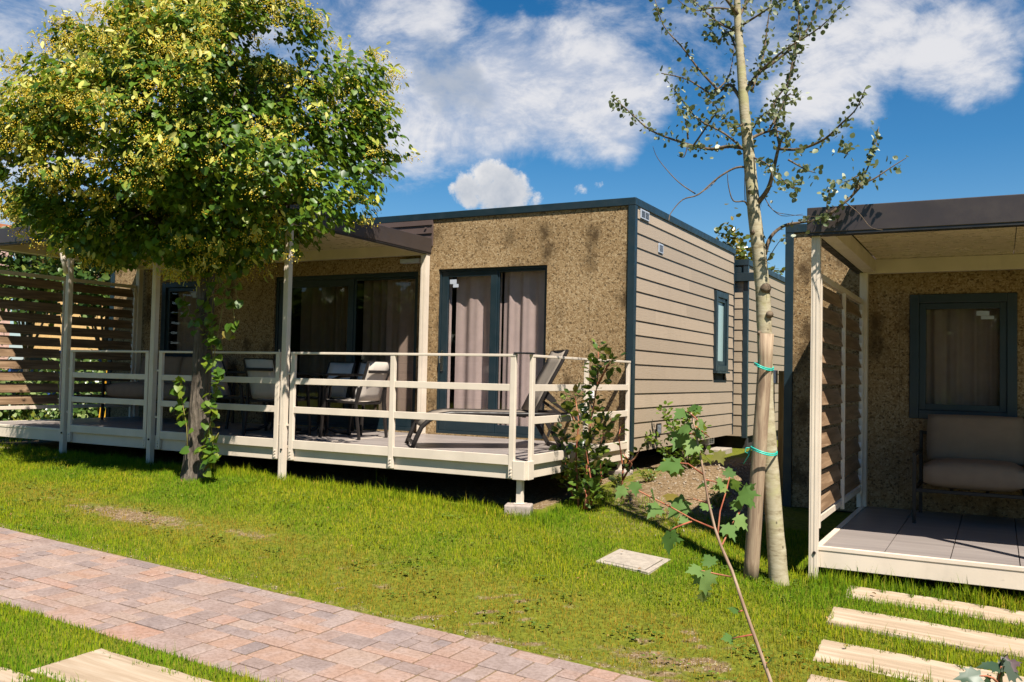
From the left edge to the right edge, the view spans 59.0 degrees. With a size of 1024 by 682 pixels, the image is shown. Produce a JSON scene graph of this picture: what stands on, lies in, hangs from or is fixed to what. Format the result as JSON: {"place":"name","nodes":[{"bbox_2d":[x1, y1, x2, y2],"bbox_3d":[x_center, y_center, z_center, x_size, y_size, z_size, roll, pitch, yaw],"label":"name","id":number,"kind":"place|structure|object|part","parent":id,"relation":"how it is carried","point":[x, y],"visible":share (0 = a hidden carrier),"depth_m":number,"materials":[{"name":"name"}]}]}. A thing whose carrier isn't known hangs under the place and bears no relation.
{"place":"outdoors","nodes":[
{"label":"outdoors","id":0,"kind":"place"},
{"bbox_2d":[1,350,101,404],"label":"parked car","id":1,"kind":"object","parent":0,"point":[32,358],"visible":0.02,"depth_m":21.23,"materials":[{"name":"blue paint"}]},
{"bbox_3d":[-10.671,0.504,22.129,2.200,0.400,1.700,1,-2,-7],"label":"window","id":2,"kind":"part","parent":1,"relation":"part of","materials":[{"name":"black glass"}]},
{"bbox_2d":[0,527,653,681],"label":"path","id":3,"kind":"structure","parent":0,"point":[187,609],"depth_m":5.42,"materials":[{"name":"stone"}]},
{"bbox_2d":[0,404,1023,681],"bbox_3d":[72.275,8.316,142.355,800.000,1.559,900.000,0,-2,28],"label":"lawn","id":4,"kind":"structure","parent":0,"point":[542,492],"depth_m":6.78,"materials":[{"name":"plant"}]},
{"bbox_2d":[0,223,12,369],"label":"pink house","id":5,"kind":"structure","parent":4,"relation":"on","point":[1,321],"depth_m":27.10,"materials":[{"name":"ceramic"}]},
{"bbox_2d":[0,667,32,681],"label":"stepping stone","id":6,"kind":"object","parent":4,"relation":"on","point":[6,675],"visible":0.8,"depth_m":4.40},
{"bbox_2d":[0,358,47,420],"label":"garden bush","id":7,"kind":"object","parent":4,"relation":"on","point":[6,415],"visible":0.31,"depth_m":14.57,"materials":[{"name":"green plant"}]},
{"bbox_2d":[0,185,74,410],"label":"tree","id":8,"kind":"object","parent":4,"relation":"on","point":[25,264],"visible":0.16,"depth_m":20.21,"materials":[{"name":"green plant"}]},
{"bbox_2d":[27,349,105,419],"bbox_3d":[-7.869,0.967,16.074,1.874,1.676,1.474,0,-2,28],"label":"garden bush","id":9,"kind":"object","parent":4,"relation":"on","point":[54,413],"visible":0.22,"depth_m":15.79,"materials":[{"name":"green plant"}]},
{"bbox_2d":[33,258,104,349],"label":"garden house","id":10,"kind":"structure","parent":4,"relation":"on","point":[57,336],"depth_m":27.66,"materials":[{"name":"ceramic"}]},
{"bbox_2d":[30,256,110,371],"bbox_3d":[-8.737,-0.416,19.688,3.308,4.327,2.996,1,-2,-7],"label":"tree","id":11,"kind":"object","parent":4,"relation":"on","point":[89,273],"visible":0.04,"depth_m":19.03,"materials":[{"name":"green plant"}]},
{"bbox_2d":[76,348,105,411],"bbox_3d":[-7.873,0.870,17.781,2.008,1.849,2.169,2,-2,-27],"label":"garden bush","id":12,"kind":"object","parent":4,"relation":"on","point":[95,382],"visible":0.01,"depth_m":17.50,"materials":[{"name":"green plant"}]},
{"bbox_2d":[31,648,211,681],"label":"stepping stone","id":13,"kind":"object","parent":4,"relation":"on","point":[99,665],"visible":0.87,"depth_m":4.54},
{"bbox_2d":[0,0,426,480],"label":"linden tree","id":14,"kind":"object","parent":4,"relation":"on","point":[187,180],"visible":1,"depth_m":8.88,"materials":[{"name":"green plant"}]},
{"bbox_2d":[0,202,431,477],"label":"terrace canopy","id":15,"kind":"object","parent":4,"relation":"on","point":[389,242],"visible":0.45,"depth_m":11.09,"materials":[{"name":"white metal"}]},
{"bbox_2d":[3,456,782,677],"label":"gravel","id":16,"kind":"structure","parent":4,"relation":"on","point":[736,469],"depth_m":9.49,"materials":[{"name":"brown gravel"}]},
{"bbox_2d":[105,197,735,464],"bbox_3d":[-1.495,0.201,14.451,9.050,3.550,4.584,0,-2,28],"label":"mobile home","id":17,"kind":"object","parent":4,"relation":"on","point":[648,289],"visible":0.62,"depth_m":11.64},
{"bbox_2d":[160,281,196,356],"bbox_3d":[-5.036,-0.302,13.905,0.926,1.213,0.090,0,-2,28],"label":"window","id":18,"kind":"structure","parent":17,"relation":"in","point":[167,289],"depth_m":14.05,"materials":[{"name":"grey metal"}]},
{"bbox_2d":[177,291,196,350],"bbox_3d":[-4.934,-0.294,14.049,0.670,1.160,0.053,0,-2,28],"label":"net curtain","id":19,"kind":"object","parent":17,"relation":"hanging from","point":[185,339],"visible":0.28,"depth_m":14.12,"materials":[{"name":"grey fabric"}]},
{"bbox_2d":[298,287,335,407],"bbox_3d":[-2.783,0.148,13.121,0.700,2.020,0.080,0,-2,28],"label":"sheer curtain","id":20,"kind":"object","parent":17,"relation":"hanging from","point":[318,317],"visible":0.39,"depth_m":13.16,"materials":[{"name":"grey fabric"}]},
{"bbox_2d":[333,286,347,408],"bbox_3d":[-2.374,0.141,12.695,0.263,2.020,0.069,0,-2,22],"label":"sheer curtain","id":21,"kind":"object","parent":17,"relation":"hanging from","point":[341,319],"visible":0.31,"depth_m":12.72,"materials":[{"name":"grey fabric"}]},
{"bbox_2d":[274,271,417,430],"bbox_3d":[-2.325,0.132,12.436,2.475,2.100,0.135,0,-2,28],"label":"sliding door","id":22,"kind":"structure","parent":17,"relation":"in","point":[350,280],"depth_m":12.41,"materials":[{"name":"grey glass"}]},
{"bbox_2d":[361,280,387,410],"bbox_3d":[-1.901,0.142,12.443,0.421,2.020,0.082,0,-3,32],"label":"sheer curtain","id":23,"kind":"object","parent":17,"relation":"hanging from","point":[375,316],"visible":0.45,"depth_m":12.45,"materials":[{"name":"fabric"}]},
{"bbox_2d":[386,279,414,411],"bbox_3d":[-1.447,0.142,12.175,0.590,2.020,0.077,0,-2,28],"label":"sheer curtain","id":24,"kind":"object","parent":17,"relation":"hanging from","point":[400,315],"visible":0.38,"depth_m":12.19,"materials":[{"name":"grey fabric"}]},
{"bbox_2d":[447,277,452,407],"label":"curtain","id":25,"kind":"object","parent":17,"relation":"hanging from","point":[449,348],"visible":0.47,"depth_m":11.76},
{"bbox_2d":[454,273,502,424],"bbox_3d":[-0.440,0.132,11.598,0.670,2.040,0.055,0,-2,28],"label":"curtain","id":26,"kind":"object","parent":17,"relation":"hanging from","point":[473,317],"visible":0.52,"depth_m":11.62,"materials":[{"name":"white fabric"}]},
{"bbox_2d":[436,265,546,438],"bbox_3d":[-0.269,0.130,11.330,1.563,2.111,0.138,0,-2,28],"label":"sliding door","id":27,"kind":"structure","parent":17,"relation":"in","point":[448,427],"depth_m":11.37,"materials":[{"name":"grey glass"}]},
{"bbox_2d":[502,271,544,426],"bbox_3d":[0.180,0.133,11.263,0.680,2.040,0.058,0,-2,28],"label":"curtain","id":28,"kind":"object","parent":17,"relation":"hanging from","point":[524,297],"visible":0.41,"depth_m":11.28,"materials":[{"name":"white fabric"}]},
{"bbox_2d":[713,290,729,373],"bbox_3d":[3.152,-0.124,13.639,0.095,1.220,0.700,0,-2,28],"label":"side window","id":29,"kind":"structure","parent":17,"relation":"in","point":[721,300],"depth_m":13.68,"materials":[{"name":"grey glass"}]},
{"bbox_2d":[0,453,840,681],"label":"clover","id":30,"kind":"object","parent":4,"relation":"on","point":[540,625],"visible":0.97,"depth_m":6.60,"materials":[{"name":"green plant"}]},
{"bbox_2d":[10,466,875,653],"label":"leaf litter","id":31,"kind":"object","parent":4,"relation":"on","point":[487,543],"visible":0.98,"depth_m":6.68,"materials":[{"name":"brown plant"}]},
{"bbox_2d":[504,502,532,516],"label":"concrete block","id":32,"kind":"structure","parent":4,"relation":"on","point":[508,506],"depth_m":8.03,"materials":[{"name":"white concrete"}]},
{"bbox_2d":[0,417,624,504],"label":"terrace deck","id":33,"kind":"structure","parent":32,"relation":"on","point":[523,468],"depth_m":10.07,"materials":[{"name":"wood"}]},
{"bbox_2d":[0,270,136,416],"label":"slat screen","id":34,"kind":"object","parent":33,"relation":"on","point":[40,341],"visible":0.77,"depth_m":12.98,"materials":[{"name":"brown wood"}]},
{"bbox_2d":[66,350,149,447],"bbox_3d":[-4.784,0.666,10.709,1.490,1.114,0.050,0,-2,28],"label":"metal railing","id":35,"kind":"object","parent":33,"relation":"attached to","point":[71,427],"visible":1,"depth_m":10.69,"materials":[{"name":"beige metal"}]},
{"bbox_2d":[100,356,236,422],"bbox_3d":[-4.982,0.690,13.129,1.850,0.946,0.810,0,-2,28],"label":"terrace sofa","id":36,"kind":"object","parent":33,"relation":"on","point":[172,366],"visible":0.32,"depth_m":13.11,"materials":[{"name":"metal"}]},
{"bbox_2d":[155,351,281,458],"bbox_3d":[-3.225,0.668,9.871,1.910,1.114,0.050,0,-2,28],"label":"metal railing","id":37,"kind":"object","parent":33,"relation":"attached to","point":[273,442],"visible":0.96,"depth_m":9.72,"materials":[{"name":"beige metal"}]},
{"bbox_2d":[211,358,267,432],"bbox_3d":[-3.504,0.677,11.380,0.682,0.910,0.570,1,-2,14],"label":"terrace chair","id":38,"kind":"object","parent":33,"relation":"on","point":[227,390],"visible":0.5,"depth_m":11.54,"materials":[{"name":"fabric"}]},
{"bbox_2d":[242,358,310,435],"bbox_3d":[-2.809,0.669,10.767,0.570,0.910,0.682,0,-2,25],"label":"terrace chair","id":39,"kind":"object","parent":33,"relation":"on","point":[260,367],"visible":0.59,"depth_m":10.58,"materials":[{"name":"fabric"}]},
{"bbox_2d":[225,371,362,436],"bbox_3d":[-2.680,0.770,11.286,1.600,0.752,0.860,0,-2,28],"label":"dining table","id":40,"kind":"object","parent":33,"relation":"on","point":[320,401],"visible":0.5,"depth_m":11.08,"materials":[{"name":"metal"}]},
{"bbox_2d":[296,361,355,430],"bbox_3d":[-2.446,0.717,11.846,0.570,0.910,0.682,0,-2,31],"label":"terrace chair","id":41,"kind":"object","parent":33,"relation":"on","point":[341,368],"visible":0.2,"depth_m":12.03,"materials":[{"name":"fabric"}]},
{"bbox_2d":[318,361,389,439],"bbox_3d":[-1.827,0.687,10.695,0.682,0.910,0.570,0,-2,28],"label":"terrace chair","id":42,"kind":"object","parent":33,"relation":"on","point":[376,370],"visible":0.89,"depth_m":10.58,"materials":[{"name":"white fabric"}]},
{"bbox_2d":[325,362,387,434],"bbox_3d":[-1.948,0.717,11.556,0.570,0.910,0.682,0,-2,25],"label":"terrace chair","id":43,"kind":"object","parent":33,"relation":"on","point":[361,367],"visible":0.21,"depth_m":11.62,"materials":[{"name":"fabric"}]},
{"bbox_2d":[286,352,517,477],"bbox_3d":[-1.155,0.672,8.759,2.690,1.114,0.050,0,-2,28],"label":"metal railing","id":44,"kind":"object","parent":33,"relation":"attached to","point":[391,451],"visible":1,"depth_m":8.72,"materials":[{"name":"beige metal"}]},
{"bbox_2d":[514,352,534,353],"bbox_3d":[0.111,0.110,8.169,0.137,0.016,0.164,0,-2,28],"label":"corner cap","id":45,"kind":"object","parent":44,"relation":"attached to","point":[524,353],"visible":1,"depth_m":8.12,"materials":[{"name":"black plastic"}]},
{"bbox_2d":[405,350,569,447],"bbox_3d":[-0.249,0.613,9.707,1.721,1.070,0.686,2,-2,-12],"label":"sun lounger","id":46,"kind":"object","parent":33,"relation":"on","point":[550,369],"visible":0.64,"depth_m":9.64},
{"bbox_2d":[528,354,630,464],"bbox_3d":[0.750,0.732,9.260,0.050,1.114,2.465,0,-2,28],"label":"metal railing","id":47,"kind":"object","parent":33,"relation":"attached to","point":[539,458],"visible":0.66,"depth_m":8.73,"materials":[{"name":"beige paint"}]},
{"bbox_2d":[549,338,626,508],"bbox_3d":[0.707,0.813,8.741,0.646,1.679,0.832,3,-3,-33],"label":"photinia shrub","id":48,"kind":"object","parent":4,"relation":"on","point":[589,483],"visible":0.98,"depth_m":8.66,"materials":[{"name":"green plant"}]},
{"bbox_2d":[607,468,632,476],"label":"concrete block","id":49,"kind":"structure","parent":4,"relation":"on","point":[617,472],"depth_m":10.21,"materials":[{"name":"white concrete"}]},
{"bbox_2d":[608,472,634,486],"bbox_3d":[1.143,1.485,9.524,0.281,0.202,0.205,0,-2,28],"label":"weed","id":50,"kind":"object","parent":4,"relation":"on","point":[615,482],"visible":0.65,"depth_m":9.52,"materials":[{"name":"green plant"}]},
{"bbox_2d":[614,424,645,497],"bbox_3d":[1.152,1.206,8.946,0.174,0.768,0.317,3,-3,-42],"label":"photinia shrub","id":51,"kind":"object","parent":4,"relation":"on","point":[626,460],"visible":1,"depth_m":8.99,"materials":[{"name":"green plant"}]},
{"bbox_2d":[596,549,669,574],"bbox_3d":[0.927,1.700,6.912,0.432,0.069,0.432,5,4,31],"label":"inspection cover","id":52,"kind":"object","parent":4,"relation":"on","point":[645,563],"visible":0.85,"depth_m":6.88,"materials":[{"name":"concrete"}]},
{"bbox_2d":[636,468,661,482],"bbox_3d":[1.467,1.446,9.732,0.293,0.179,0.225,1,-2,8],"label":"weed","id":53,"kind":"object","parent":4,"relation":"on","point":[651,474],"visible":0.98,"depth_m":9.72,"materials":[{"name":"green plant"}]},
{"bbox_2d":[645,400,713,469],"bbox_3d":[1.923,1.189,10.667,0.898,0.967,0.545,1,-2,2],"label":"young shrub","id":54,"kind":"object","parent":4,"relation":"on","point":[693,461],"visible":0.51,"depth_m":10.70,"materials":[{"name":"green plant"}]},
{"bbox_2d":[657,446,731,454],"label":"concrete slab","id":55,"kind":"structure","parent":4,"relation":"on","point":[728,450],"depth_m":13.44,"materials":[{"name":"white concrete"}]},
{"bbox_2d":[698,438,713,447],"bbox_3d":[2.616,1.449,13.798,0.874,0.300,0.310,0,-2,28],"label":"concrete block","id":56,"kind":"object","parent":55,"relation":"on","point":[707,442],"visible":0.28,"depth_m":13.52,"materials":[{"name":"grey concrete"}]},
{"bbox_2d":[615,404,774,681],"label":"maple sapling","id":57,"kind":"object","parent":4,"relation":"on","point":[680,504],"visible":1,"depth_m":2.59,"materials":[{"name":"green plant"}]},
{"bbox_2d":[708,490,730,506],"bbox_3d":[2.035,1.553,8.879,0.194,0.193,0.253,3,-3,-37],"label":"weed","id":58,"kind":"object","parent":4,"relation":"on","point":[719,499],"visible":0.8,"depth_m":8.87,"materials":[{"name":"green plant"}]},
{"bbox_2d":[714,204,769,263],"bbox_3d":[4.698,-0.459,19.522,1.998,4.973,1.797,0,-2,28],"label":"magnolia tree","id":59,"kind":"object","parent":4,"relation":"on","point":[740,246],"visible":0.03,"depth_m":19.39,"materials":[{"name":"green plant"}]},
{"bbox_2d":[710,259,784,448],"bbox_3d":[2.663,0.527,18.619,6.130,3.390,6.640,0,-2,28],"label":"mobile home","id":60,"kind":"object","parent":4,"relation":"on","point":[745,352],"visible":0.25,"depth_m":14.51,"materials":[{"name":"beige wood"}]},
{"bbox_2d":[608,0,908,585],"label":"poplar tree","id":61,"kind":"object","parent":4,"relation":"on","point":[777,558],"visible":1,"depth_m":6.74,"materials":[{"name":"green plant"}]},
{"bbox_2d":[743,446,777,463],"bbox_3d":[1.843,0.838,6.622,0.262,0.138,0.212,3,-3,-33],"label":"plant tie","id":62,"kind":"object","parent":61,"relation":"attached to","point":[760,451],"visible":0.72,"depth_m":6.54,"materials":[{"name":"teal plastic"}]},
{"bbox_2d":[754,362,773,370],"bbox_3d":[1.851,0.189,6.649,0.135,0.064,0.281,0,-2,28],"label":"plant tie","id":63,"kind":"object","parent":61,"relation":"attached to","point":[760,366],"visible":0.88,"depth_m":6.54,"materials":[{"name":"teal plastic"}]},
{"bbox_2d":[743,333,773,580],"bbox_3d":[1.804,0.865,6.627,0.111,1.845,0.225,3,-3,-41],"label":"tree stake","id":64,"kind":"object","parent":4,"relation":"on","point":[757,477],"visible":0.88,"depth_m":6.58,"materials":[{"name":"brown wood"}]},
{"bbox_2d":[736,252,784,274],"bbox_3d":[4.923,0.070,18.874,1.512,3.877,1.469,0,-2,28],"label":"magnolia tree","id":65,"kind":"object","parent":4,"relation":"on","point":[781,271],"visible":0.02,"depth_m":18.80,"materials":[{"name":"green plant"}]},
{"bbox_2d":[778,371,783,489],"bbox_3d":[3.079,1.058,10.302,0.090,1.434,0.090,0,-2,28],"label":"wooden post","id":66,"kind":"object","parent":4,"relation":"on","point":[780,411],"visible":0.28,"depth_m":10.27,"materials":[{"name":"brown wood"}]},
{"bbox_2d":[773,370,777,411],"bbox_3d":[2.969,1.008,10.307,0.080,1.350,0.100,0,-2,28],"label":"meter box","id":67,"kind":"object","parent":66,"relation":"attached to","point":[775,376],"visible":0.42,"depth_m":10.30,"materials":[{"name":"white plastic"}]},
{"bbox_2d":[807,674,846,681],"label":"stepping stone","id":68,"kind":"object","parent":4,"relation":"on","point":[818,678],"visible":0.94,"depth_m":4.97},
{"bbox_2d":[783,224,1023,521],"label":"mobile home","id":69,"kind":"object","parent":4,"relation":"on","point":[899,408],"visible":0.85,"depth_m":8.95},
{"bbox_2d":[926,309,999,405],"bbox_3d":[4.425,0.160,8.862,0.670,1.130,0.041,0,-2,28],"label":"net curtain","id":70,"kind":"object","parent":69,"relation":"hanging from","point":[963,359],"visible":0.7,"depth_m":8.87,"materials":[{"name":"grey fabric"}]},
{"bbox_2d":[909,292,1016,418],"bbox_3d":[4.329,0.152,8.707,0.926,1.213,0.090,0,-2,28],"label":"window","id":71,"kind":"structure","parent":69,"relation":"in","point":[1006,302],"depth_m":8.67,"materials":[{"name":"grey metal"}]},
{"bbox_2d":[807,194,1023,579],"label":"terrace canopy","id":72,"kind":"object","parent":4,"relation":"on","point":[987,230],"visible":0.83,"depth_m":6.79,"materials":[{"name":"white metal"}]},
{"bbox_2d":[813,639,1023,681],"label":"stepping stone","id":73,"kind":"object","parent":4,"relation":"on","point":[861,656],"visible":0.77,"depth_m":5.21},
{"bbox_2d":[819,506,1023,590],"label":"terrace deck","id":74,"kind":"structure","parent":4,"relation":"on","point":[981,550],"depth_m":6.82,"materials":[{"name":"wood"}]},
{"bbox_2d":[819,273,863,528],"bbox_3d":[2.866,0.557,7.885,0.066,2.054,2.445,0,-2,28],"label":"slat screen","id":75,"kind":"object","parent":74,"relation":"on","point":[840,494],"visible":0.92,"depth_m":7.83,"materials":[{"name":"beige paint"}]},
{"bbox_2d":[912,414,1023,522],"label":"terrace sofa","id":76,"kind":"object","parent":74,"relation":"on","point":[976,452],"visible":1,"depth_m":8.13,"materials":[{"name":"fabric"}]},
{"bbox_2d":[826,607,1023,659],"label":"stepping stone","id":77,"kind":"object","parent":4,"relation":"on","point":[922,629],"visible":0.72,"depth_m":5.61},
{"bbox_2d":[846,586,1023,624],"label":"stepping stone","id":78,"kind":"object","parent":4,"relation":"on","point":[1002,613],"visible":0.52,"depth_m":6.15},
{"bbox_2d":[953,654,1022,681],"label":"maple sapling","id":79,"kind":"object","parent":4,"relation":"on","point":[1007,665],"visible":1,"depth_m":1.92,"materials":[{"name":"green plant"}]},
{"bbox_2d":[0,0,1023,359],"label":"sky","id":80,"kind":"structure","parent":0,"point":[506,101],"materials":[{"name":"blue"}]}
]}

